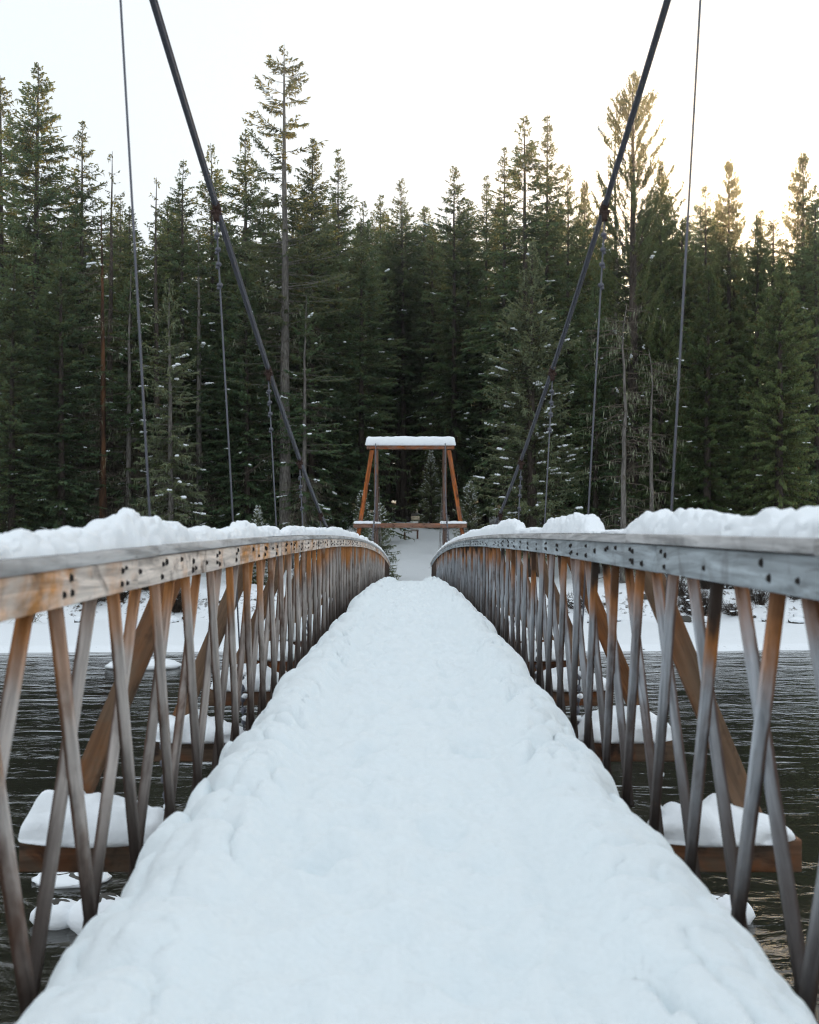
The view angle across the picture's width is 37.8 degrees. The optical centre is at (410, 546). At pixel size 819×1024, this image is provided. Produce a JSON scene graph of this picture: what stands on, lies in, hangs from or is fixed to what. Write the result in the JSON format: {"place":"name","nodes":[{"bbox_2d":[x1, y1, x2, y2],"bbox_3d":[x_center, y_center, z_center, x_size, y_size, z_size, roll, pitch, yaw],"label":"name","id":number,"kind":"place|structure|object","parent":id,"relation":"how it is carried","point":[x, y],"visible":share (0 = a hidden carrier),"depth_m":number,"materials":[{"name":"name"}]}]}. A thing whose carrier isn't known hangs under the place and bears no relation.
{"place":"outdoors","nodes":[
{"label":"outdoors","id":0,"kind":"place"},
{"bbox_2d":[0,460,808,652],"bbox_3d":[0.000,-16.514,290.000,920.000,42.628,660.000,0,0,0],"label":"ground","id":1,"kind":"structure","parent":0,"point":[415,558],"depth_m":49.05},
{"bbox_2d":[0,75,64,528],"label":"conifer tree","id":2,"kind":"object","parent":1,"relation":"on","point":[3,249],"visible":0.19,"depth_m":66.03,"materials":[{"name":"green plant"}]},
{"bbox_2d":[4,213,69,482],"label":"conifer tree","id":3,"kind":"object","parent":1,"relation":"on","point":[27,257],"visible":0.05,"depth_m":70.26,"materials":[{"name":"green plant"}]},
{"bbox_2d":[0,266,87,533],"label":"conifer tree","id":4,"kind":"object","parent":1,"relation":"on","point":[10,448],"visible":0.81,"depth_m":57.32,"materials":[{"name":"green plant"}]},
{"bbox_2d":[0,228,131,531],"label":"conifer tree","id":5,"kind":"object","parent":1,"relation":"on","point":[61,510],"visible":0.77,"depth_m":58.25,"materials":[{"name":"green plant"}]},
{"bbox_2d":[0,62,133,531],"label":"conifer tree","id":6,"kind":"object","parent":1,"relation":"on","point":[31,156],"visible":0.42,"depth_m":62.61,"materials":[{"name":"green plant"}]},
{"bbox_2d":[26,121,139,527],"bbox_3d":[-17.693,-11.124,64.831,6.370,24.049,6.342,0,0,4],"label":"conifer tree","id":7,"kind":"object","parent":1,"relation":"on","point":[82,196],"visible":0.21,"depth_m":64.81,"materials":[{"name":"green plant"}]},
{"bbox_2d":[44,198,121,526],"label":"conifer tree","id":8,"kind":"object","parent":1,"relation":"on","point":[71,246],"visible":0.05,"depth_m":76.24,"materials":[{"name":"green plant"}]},
{"bbox_2d":[55,201,142,526],"bbox_3d":[-15.362,-7.866,59.066,4.205,18.643,3.567,0,0,17],"label":"conifer tree","id":9,"kind":"object","parent":1,"relation":"on","point":[102,471],"visible":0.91,"depth_m":58.98,"materials":[{"name":"green plant"}]},
{"bbox_2d":[54,154,152,527],"bbox_3d":[-15.658,-9.626,61.867,5.379,21.803,5.630,0,0,8],"label":"conifer tree","id":10,"kind":"object","parent":1,"relation":"on","point":[110,468],"visible":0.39,"depth_m":61.88,"materials":[{"name":"green plant"}]},
{"bbox_2d":[66,206,179,511],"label":"conifer tree","id":11,"kind":"object","parent":1,"relation":"on","point":[144,335],"visible":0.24,"depth_m":68.06,"materials":[{"name":"green plant"}]},
{"bbox_2d":[86,200,159,514],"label":"conifer tree","id":12,"kind":"object","parent":1,"relation":"on","point":[118,210],"visible":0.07,"depth_m":83.08,"materials":[{"name":"green plant"}]},
{"bbox_2d":[80,268,179,516],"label":"conifer tree","id":13,"kind":"object","parent":1,"relation":"on","point":[128,496],"visible":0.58,"depth_m":59.91,"materials":[{"name":"green plant"}]},
{"bbox_2d":[111,177,205,523],"bbox_3d":[-12.823,-8.829,60.969,5.195,20.116,4.963,0,0,-7],"label":"conifer tree","id":14,"kind":"object","parent":1,"relation":"on","point":[155,283],"visible":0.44,"depth_m":60.88,"materials":[{"name":"green plant"}]},
{"bbox_2d":[94,201,240,527],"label":"conifer tree","id":15,"kind":"object","parent":1,"relation":"on","point":[176,278],"visible":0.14,"depth_m":69.66,"materials":[{"name":"green plant"}]},
{"bbox_2d":[122,201,218,525],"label":"conifer tree","id":16,"kind":"object","parent":1,"relation":"on","point":[186,232],"visible":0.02,"depth_m":80.02,"materials":[{"name":"green plant"}]},
{"bbox_2d":[130,279,211,525],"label":"conifer tree","id":17,"kind":"object","parent":1,"relation":"on","point":[170,490],"visible":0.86,"depth_m":57.30,"materials":[{"name":"green plant"}]},
{"bbox_2d":[131,159,227,526],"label":"conifer tree","id":18,"kind":"object","parent":1,"relation":"on","point":[177,201],"visible":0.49,"depth_m":65.88,"materials":[{"name":"green plant"}]},
{"bbox_2d":[146,226,233,527],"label":"conifer tree","id":19,"kind":"object","parent":1,"relation":"on","point":[202,393],"visible":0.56,"depth_m":61.86,"materials":[{"name":"green plant"}]},
{"bbox_2d":[160,143,242,524],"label":"conifer tree","id":20,"kind":"object","parent":1,"relation":"on","point":[217,181],"visible":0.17,"depth_m":69.83,"materials":[{"name":"green plant"}]},
{"bbox_2d":[166,220,278,526],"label":"conifer tree","id":21,"kind":"object","parent":1,"relation":"on","point":[217,311],"visible":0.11,"depth_m":69.62,"materials":[{"name":"green plant"}]},
{"bbox_2d":[173,130,307,526],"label":"conifer tree","id":22,"kind":"object","parent":1,"relation":"on","point":[245,211],"visible":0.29,"depth_m":65.67,"materials":[{"name":"green plant"}]},
{"bbox_2d":[188,266,300,561],"bbox_3d":[-8.340,-6.615,60.978,6.307,15.446,5.331,0,0,-16],"label":"conifer tree","id":23,"kind":"object","parent":1,"relation":"on","point":[248,501],"visible":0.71,"depth_m":60.71,"materials":[{"name":"green plant"}]},
{"bbox_2d":[203,191,300,507],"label":"conifer tree","id":24,"kind":"object","parent":1,"relation":"on","point":[264,234],"visible":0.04,"depth_m":85.89,"materials":[{"name":"green plant"}]},
{"bbox_2d":[249,504,267,585],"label":"young fir","id":25,"kind":"object","parent":1,"relation":"on","point":[258,517],"visible":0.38,"depth_m":56.89,"materials":[{"name":"green plant"}]},
{"bbox_2d":[215,215,348,521],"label":"conifer tree","id":26,"kind":"object","parent":1,"relation":"on","point":[258,277],"visible":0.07,"depth_m":71.79,"materials":[{"name":"green plant"}]},
{"bbox_2d":[204,45,363,568],"bbox_3d":[-6.536,-12.180,60.958,8.056,26.943,7.486,0,0,-8],"label":"conifer tree","id":27,"kind":"object","parent":1,"relation":"on","point":[296,243],"visible":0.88,"depth_m":60.77,"materials":[{"name":"green plant"}]},
{"bbox_2d":[254,230,357,525],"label":"conifer tree","id":28,"kind":"object","parent":1,"relation":"on","point":[296,367],"visible":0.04,"depth_m":69.37,"materials":[{"name":"green plant"}]},
{"bbox_2d":[262,294,352,569],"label":"conifer tree","id":29,"kind":"object","parent":1,"relation":"on","point":[306,510],"visible":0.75,"depth_m":59.92,"materials":[{"name":"green plant"}]},
{"bbox_2d":[256,138,373,551],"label":"conifer tree","id":30,"kind":"object","parent":1,"relation":"on","point":[324,463],"visible":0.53,"depth_m":65.66,"materials":[{"name":"green plant"}]},
{"bbox_2d":[289,227,364,526],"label":"conifer tree","id":31,"kind":"object","parent":1,"relation":"on","point":[331,330],"visible":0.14,"depth_m":71.74,"materials":[{"name":"green plant"}]},
{"bbox_2d":[307,148,379,524],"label":"conifer tree","id":32,"kind":"object","parent":1,"relation":"on","point":[342,197],"visible":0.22,"depth_m":71.89,"materials":[{"name":"green plant"}]},
{"bbox_2d":[300,195,387,524],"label":"conifer tree","id":33,"kind":"object","parent":1,"relation":"on","point":[350,233],"visible":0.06,"depth_m":82.94,"materials":[{"name":"green plant"}]},
{"bbox_2d":[305,219,414,541],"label":"conifer tree","id":34,"kind":"object","parent":1,"relation":"on","point":[361,450],"visible":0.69,"depth_m":67.09,"materials":[{"name":"green plant"}]},
{"bbox_2d":[351,490,371,537],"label":"young fir","id":35,"kind":"object","parent":1,"relation":"on","point":[367,531],"visible":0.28,"depth_m":59.87,"materials":[{"name":"green plant"}]},
{"bbox_2d":[341,201,407,509],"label":"conifer tree","id":36,"kind":"object","parent":1,"relation":"on","point":[368,225],"visible":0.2,"depth_m":83.84,"materials":[{"name":"green plant"}]},
{"bbox_2d":[341,194,410,504],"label":"conifer tree","id":37,"kind":"object","parent":1,"relation":"on","point":[379,208],"visible":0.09,"depth_m":91.73,"materials":[{"name":"green plant"}]},
{"bbox_2d":[365,503,400,579],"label":"young fir","id":38,"kind":"object","parent":1,"relation":"on","point":[383,533],"visible":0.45,"depth_m":56.46,"materials":[{"name":"green plant"}]},
{"bbox_2d":[357,224,422,520],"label":"conifer tree","id":39,"kind":"object","parent":1,"relation":"on","point":[388,488],"visible":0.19,"depth_m":88.94,"materials":[{"name":"green plant"}]},
{"bbox_2d":[365,249,420,519],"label":"conifer tree","id":40,"kind":"object","parent":1,"relation":"on","point":[384,409],"visible":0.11,"depth_m":89.67,"materials":[{"name":"green plant"}]},
{"bbox_2d":[370,255,421,521],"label":"conifer tree","id":41,"kind":"object","parent":1,"relation":"on","point":[397,413],"visible":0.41,"depth_m":87.69,"materials":[{"name":"green plant"}]},
{"bbox_2d":[352,178,442,511],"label":"conifer tree","id":42,"kind":"object","parent":1,"relation":"on","point":[402,206],"visible":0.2,"depth_m":89.64,"materials":[{"name":"green plant"}]},
{"bbox_2d":[373,267,435,517],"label":"conifer tree","id":43,"kind":"object","parent":1,"relation":"on","point":[408,487],"visible":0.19,"depth_m":88.99,"materials":[{"name":"green plant"}]},
{"bbox_2d":[368,209,445,521],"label":"conifer tree","id":44,"kind":"object","parent":1,"relation":"on","point":[403,408],"visible":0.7,"depth_m":86.82,"materials":[{"name":"green plant"}]},
{"bbox_2d":[0,533,818,1021],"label":"footbridge","id":45,"kind":"object","parent":1,"relation":"on","point":[340,573],"visible":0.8,"depth_m":4.91,"materials":[{"name":"brown wood"}]},
{"bbox_2d":[18,790,163,847],"bbox_3d":[-1.439,1.230,5.490,0.697,0.252,0.377,0,0,0],"label":"snow cap","id":46,"kind":"object","parent":45,"relation":"on","point":[34,828],"visible":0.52,"depth_m":5.38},
{"bbox_2d":[0,508,387,559],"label":"rail snow","id":47,"kind":"structure","parent":45,"relation":"on","point":[126,528],"depth_m":4.03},
{"bbox_2d":[156,709,243,743],"bbox_3d":[-1.423,1.205,8.049,0.666,0.215,0.333,0,0,0],"label":"snow cap","id":48,"kind":"object","parent":45,"relation":"on","point":[209,732],"visible":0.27,"depth_m":7.92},
{"bbox_2d":[210,663,278,691],"bbox_3d":[-1.431,1.155,10.605,0.682,0.248,0.330,0,0,0],"label":"snow cap","id":49,"kind":"object","parent":45,"relation":"on","point":[257,679],"visible":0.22,"depth_m":10.49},
{"bbox_2d":[149,0,376,540],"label":"cable","id":50,"kind":"object","parent":45,"relation":"attached to","point":[216,211],"visible":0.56,"depth_m":8.18,"materials":[{"name":"metal"}]},
{"bbox_2d":[119,0,171,809],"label":"suspender rod","id":51,"kind":"object","parent":50,"relation":"hanging from","point":[135,261],"visible":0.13,"depth_m":5.50,"materials":[{"name":"metal"}]},
{"bbox_2d":[214,221,246,730],"bbox_3d":[-1.203,-0.412,8.047,0.243,3.581,0.049,0,0,0],"label":"suspender rod","id":52,"kind":"object","parent":50,"relation":"hanging from","point":[243,709],"visible":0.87,"depth_m":8.04,"materials":[{"name":"metal"}]},
{"bbox_2d":[16,576,816,1023],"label":"deck snow","id":53,"kind":"structure","parent":45,"relation":"on","point":[406,804],"depth_m":3.53,"materials":[{"name":"snow"}]},
{"bbox_2d":[444,0,670,540],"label":"cable","id":54,"kind":"object","parent":45,"relation":"attached to","point":[604,211],"visible":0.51,"depth_m":8.17,"materials":[{"name":"metal"}]},
{"bbox_2d":[535,381,553,677],"bbox_3d":[1.188,-0.069,10.598,0.175,2.825,0.048,0,0,0],"label":"suspender rod","id":55,"kind":"object","parent":54,"relation":"hanging from","point":[550,413],"visible":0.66,"depth_m":10.60,"materials":[{"name":"metal"}]},
{"bbox_2d":[577,221,606,723],"bbox_3d":[1.212,-0.412,8.047,0.225,3.581,0.049,0,0,0],"label":"suspender rod","id":56,"kind":"object","parent":54,"relation":"hanging from","point":[601,286],"visible":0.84,"depth_m":8.04,"materials":[{"name":"metal"}]},
{"bbox_2d":[654,0,701,809],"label":"suspender rod","id":57,"kind":"object","parent":54,"relation":"hanging from","point":[685,257],"visible":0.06,"depth_m":5.50,"materials":[{"name":"metal"}]},
{"bbox_2d":[535,666,605,691],"bbox_3d":[1.431,1.169,10.605,0.682,0.219,0.352,0,0,0],"label":"snow cap","id":58,"kind":"object","parent":45,"relation":"on","point":[554,678],"visible":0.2,"depth_m":10.47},
{"bbox_2d":[431,506,818,560],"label":"rail snow","id":59,"kind":"structure","parent":45,"relation":"on","point":[802,522],"depth_m":4.06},
{"bbox_2d":[578,705,671,743],"bbox_3d":[1.431,1.189,8.055,0.682,0.248,0.330,0,0,0],"label":"snow cap","id":60,"kind":"object","parent":45,"relation":"on","point":[638,737],"visible":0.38,"depth_m":7.95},
{"bbox_2d":[647,793,795,847],"bbox_3d":[1.423,1.248,5.499,0.666,0.215,0.333,0,0,0],"label":"snow cap","id":61,"kind":"object","parent":45,"relation":"on","point":[710,835],"visible":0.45,"depth_m":5.38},
{"bbox_2d":[353,445,466,548],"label":"bridge tower","id":62,"kind":"structure","parent":1,"relation":"on","point":[461,527],"depth_m":51.81,"materials":[{"name":"brown wood"}]},
{"bbox_2d":[365,436,455,445],"bbox_3d":[0.005,-4.601,51.900,3.950,0.427,0.476,0,0,0],"label":"snow cap","id":63,"kind":"object","parent":62,"relation":"on","point":[411,440],"visible":0.99,"depth_m":51.69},
{"bbox_2d":[356,221,476,515],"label":"conifer tree","id":64,"kind":"object","parent":1,"relation":"on","point":[418,487],"visible":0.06,"depth_m":92.05,"materials":[{"name":"green plant"}]},
{"bbox_2d":[390,205,447,521],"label":"conifer tree","id":65,"kind":"object","parent":1,"relation":"on","point":[422,241],"visible":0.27,"depth_m":87.74,"materials":[{"name":"green plant"}]},
{"bbox_2d":[386,228,470,519],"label":"conifer tree","id":66,"kind":"object","parent":1,"relation":"on","point":[425,310],"visible":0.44,"depth_m":85.49,"materials":[{"name":"green plant"}]},
{"bbox_2d":[411,450,450,529],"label":"young fir","id":67,"kind":"object","parent":1,"relation":"on","point":[427,491],"visible":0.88,"depth_m":76.89,"materials":[{"name":"green plant"}]},
{"bbox_2d":[400,166,496,520],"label":"conifer tree","id":68,"kind":"object","parent":1,"relation":"on","point":[446,300],"visible":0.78,"depth_m":79.75,"materials":[{"name":"green plant"}]},
{"bbox_2d":[423,271,474,514],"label":"conifer tree","id":69,"kind":"object","parent":1,"relation":"on","point":[448,288],"visible":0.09,"depth_m":85.12,"materials":[{"name":"green plant"}]},
{"bbox_2d":[418,198,499,527],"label":"conifer tree","id":70,"kind":"object","parent":1,"relation":"on","point":[471,274],"visible":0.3,"depth_m":81.38,"materials":[{"name":"green plant"}]},
{"bbox_2d":[452,481,489,536],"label":"young fir","id":71,"kind":"object","parent":1,"relation":"on","point":[470,514],"visible":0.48,"depth_m":61.94,"materials":[{"name":"green plant"}]},
{"bbox_2d":[442,210,499,508],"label":"conifer tree","id":72,"kind":"object","parent":1,"relation":"on","point":[479,245],"visible":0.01,"depth_m":98.27,"materials":[{"name":"green plant"}]},
{"bbox_2d":[448,266,501,527],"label":"conifer tree","id":73,"kind":"object","parent":1,"relation":"on","point":[479,408],"visible":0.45,"depth_m":79.78,"materials":[{"name":"green plant"}]},
{"bbox_2d":[444,175,507,526],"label":"conifer tree","id":74,"kind":"object","parent":1,"relation":"on","point":[484,230],"visible":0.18,"depth_m":81.84,"materials":[{"name":"green plant"}]},
{"bbox_2d":[462,147,527,520],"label":"conifer tree","id":75,"kind":"object","parent":1,"relation":"on","point":[495,212],"visible":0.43,"depth_m":75.82,"materials":[{"name":"green plant"}]},
{"bbox_2d":[455,241,541,522],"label":"conifer tree","id":76,"kind":"object","parent":1,"relation":"on","point":[482,351],"visible":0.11,"depth_m":76.83,"materials":[{"name":"green plant"}]},
{"bbox_2d":[459,115,586,554],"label":"conifer tree","id":77,"kind":"object","parent":1,"relation":"on","point":[526,158],"visible":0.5,"depth_m":66.83,"materials":[{"name":"green plant"}]},
{"bbox_2d":[465,238,591,576],"bbox_3d":[5.849,-6.674,57.978,5.202,16.653,7.088,0,0,31],"label":"conifer tree","id":78,"kind":"object","parent":1,"relation":"on","point":[531,507],"visible":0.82,"depth_m":57.70,"materials":[{"name":"green plant"}]},
{"bbox_2d":[493,114,593,525],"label":"conifer tree","id":79,"kind":"object","parent":1,"relation":"on","point":[548,273],"visible":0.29,"depth_m":67.82,"materials":[{"name":"green plant"}]},
{"bbox_2d":[498,222,599,513],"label":"conifer tree","id":80,"kind":"object","parent":1,"relation":"on","point":[553,303],"visible":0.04,"depth_m":74.25,"materials":[{"name":"green plant"}]},
{"bbox_2d":[536,165,608,533],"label":"conifer tree","id":81,"kind":"object","parent":1,"relation":"on","point":[571,229],"visible":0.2,"depth_m":71.78,"materials":[{"name":"green plant"}]},
{"bbox_2d":[558,180,611,525],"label":"conifer tree","id":82,"kind":"object","parent":1,"relation":"on","point":[583,191],"visible":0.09,"depth_m":83.69,"materials":[{"name":"green plant"}]},
{"bbox_2d":[551,285,639,573],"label":"conifer tree","id":83,"kind":"object","parent":1,"relation":"on","point":[597,474],"visible":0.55,"depth_m":60.81,"materials":[{"name":"green plant"}]},
{"bbox_2d":[560,237,667,533],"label":"conifer tree","id":84,"kind":"object","parent":1,"relation":"on","point":[622,281],"visible":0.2,"depth_m":67.80,"materials":[{"name":"green plant"}]},
{"bbox_2d":[574,306,672,582],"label":"dead tree","id":85,"kind":"object","parent":1,"relation":"on","point":[623,523],"visible":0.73,"depth_m":56.40,"materials":[{"name":"brown plant"}]},
{"bbox_2d":[558,70,702,529],"bbox_3d":[11.372,-11.787,61.978,7.557,25.973,6.909,0,0,38],"label":"conifer tree","id":86,"kind":"object","parent":1,"relation":"on","point":[631,339],"visible":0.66,"depth_m":61.71,"materials":[{"name":"green plant"}]},
{"bbox_2d":[585,209,700,533],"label":"conifer tree","id":87,"kind":"object","parent":1,"relation":"on","point":[652,273],"visible":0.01,"depth_m":71.65,"materials":[{"name":"green plant"}]},
{"bbox_2d":[607,352,692,577],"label":"dead tree","id":88,"kind":"object","parent":1,"relation":"on","point":[652,497],"visible":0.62,"depth_m":56.98,"materials":[{"name":"brown plant"}]},
{"bbox_2d":[617,304,698,519],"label":"conifer tree","id":89,"kind":"object","parent":1,"relation":"on","point":[661,339],"visible":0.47,"depth_m":60.72,"materials":[{"name":"green plant"}]},
{"bbox_2d":[607,160,714,514],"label":"conifer tree","id":90,"kind":"object","parent":1,"relation":"on","point":[673,262],"visible":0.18,"depth_m":67.52,"materials":[{"name":"green plant"}]},
{"bbox_2d":[618,218,745,512],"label":"conifer tree","id":91,"kind":"object","parent":1,"relation":"on","point":[691,271],"visible":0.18,"depth_m":72.03,"materials":[{"name":"green plant"}]},
{"bbox_2d":[667,266,752,580],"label":"conifer tree","id":92,"kind":"object","parent":1,"relation":"on","point":[715,411],"visible":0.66,"depth_m":58.79,"materials":[{"name":"green plant"}]},
{"bbox_2d":[678,185,747,465],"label":"conifer tree","id":93,"kind":"object","parent":1,"relation":"on","point":[707,222],"visible":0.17,"depth_m":75.97,"materials":[{"name":"green plant"}]},
{"bbox_2d":[690,158,761,514],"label":"conifer tree","id":94,"kind":"object","parent":1,"relation":"on","point":[729,210],"visible":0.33,"depth_m":71.91,"materials":[{"name":"green plant"}]},
{"bbox_2d":[696,230,766,514],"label":"conifer tree","id":95,"kind":"object","parent":1,"relation":"on","point":[741,282],"visible":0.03,"depth_m":73.71,"materials":[{"name":"green plant"}]},
{"bbox_2d":[697,218,813,513],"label":"conifer tree","id":96,"kind":"object","parent":1,"relation":"on","point":[769,241],"visible":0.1,"depth_m":69.67,"materials":[{"name":"green plant"}]},
{"bbox_2d":[711,214,805,514],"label":"conifer tree","id":97,"kind":"object","parent":1,"relation":"on","point":[758,279],"visible":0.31,"depth_m":65.81,"materials":[{"name":"green plant"}]},
{"bbox_2d":[727,258,818,515],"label":"conifer tree","id":98,"kind":"object","parent":1,"relation":"on","point":[777,410],"visible":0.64,"depth_m":57.71,"materials":[{"name":"green plant"}]},
{"bbox_2d":[758,190,818,508],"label":"conifer tree","id":99,"kind":"object","parent":1,"relation":"on","point":[814,466],"visible":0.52,"depth_m":63.90,"materials":[{"name":"green plant"}]},
{"bbox_2d":[765,152,818,507],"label":"conifer tree","id":100,"kind":"object","parent":1,"relation":"on","point":[799,204],"visible":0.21,"depth_m":67.74,"materials":[{"name":"green plant"}]},
{"bbox_2d":[0,650,818,1023],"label":"river","id":101,"kind":"structure","parent":0,"point":[36,746],"depth_m":18.99,"materials":[{"name":"black liquid"}]},
{"bbox_2d":[29,898,76,929],"bbox_3d":[-3.186,3.352,10.802,0.503,0.343,0.433,0,0,0],"label":"rock","id":102,"kind":"object","parent":101,"relation":"in","point":[61,907],"visible":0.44,"depth_m":10.64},
{"bbox_2d":[31,872,111,888],"bbox_3d":[-3.459,3.385,12.199,0.729,0.116,0.735,0,0,-43],"label":"rock","id":103,"kind":"object","parent":101,"relation":"on","point":[65,880],"visible":0.35,"depth_m":12.02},
{"bbox_2d":[66,893,119,934],"bbox_3d":[-2.756,3.337,10.707,0.628,0.463,0.562,0,0,0],"label":"rock","id":104,"kind":"object","parent":101,"relation":"in","point":[74,921],"visible":0.29,"depth_m":10.55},
{"bbox_2d":[711,893,755,924],"bbox_3d":[2.848,3.355,10.907,0.556,0.353,0.499,0,0,0],"label":"rock","id":105,"kind":"object","parent":101,"relation":"in","point":[723,899],"visible":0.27,"depth_m":10.79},
{"bbox_2d":[0,0,818,430],"label":"sky","id":106,"kind":"structure","parent":0,"point":[413,91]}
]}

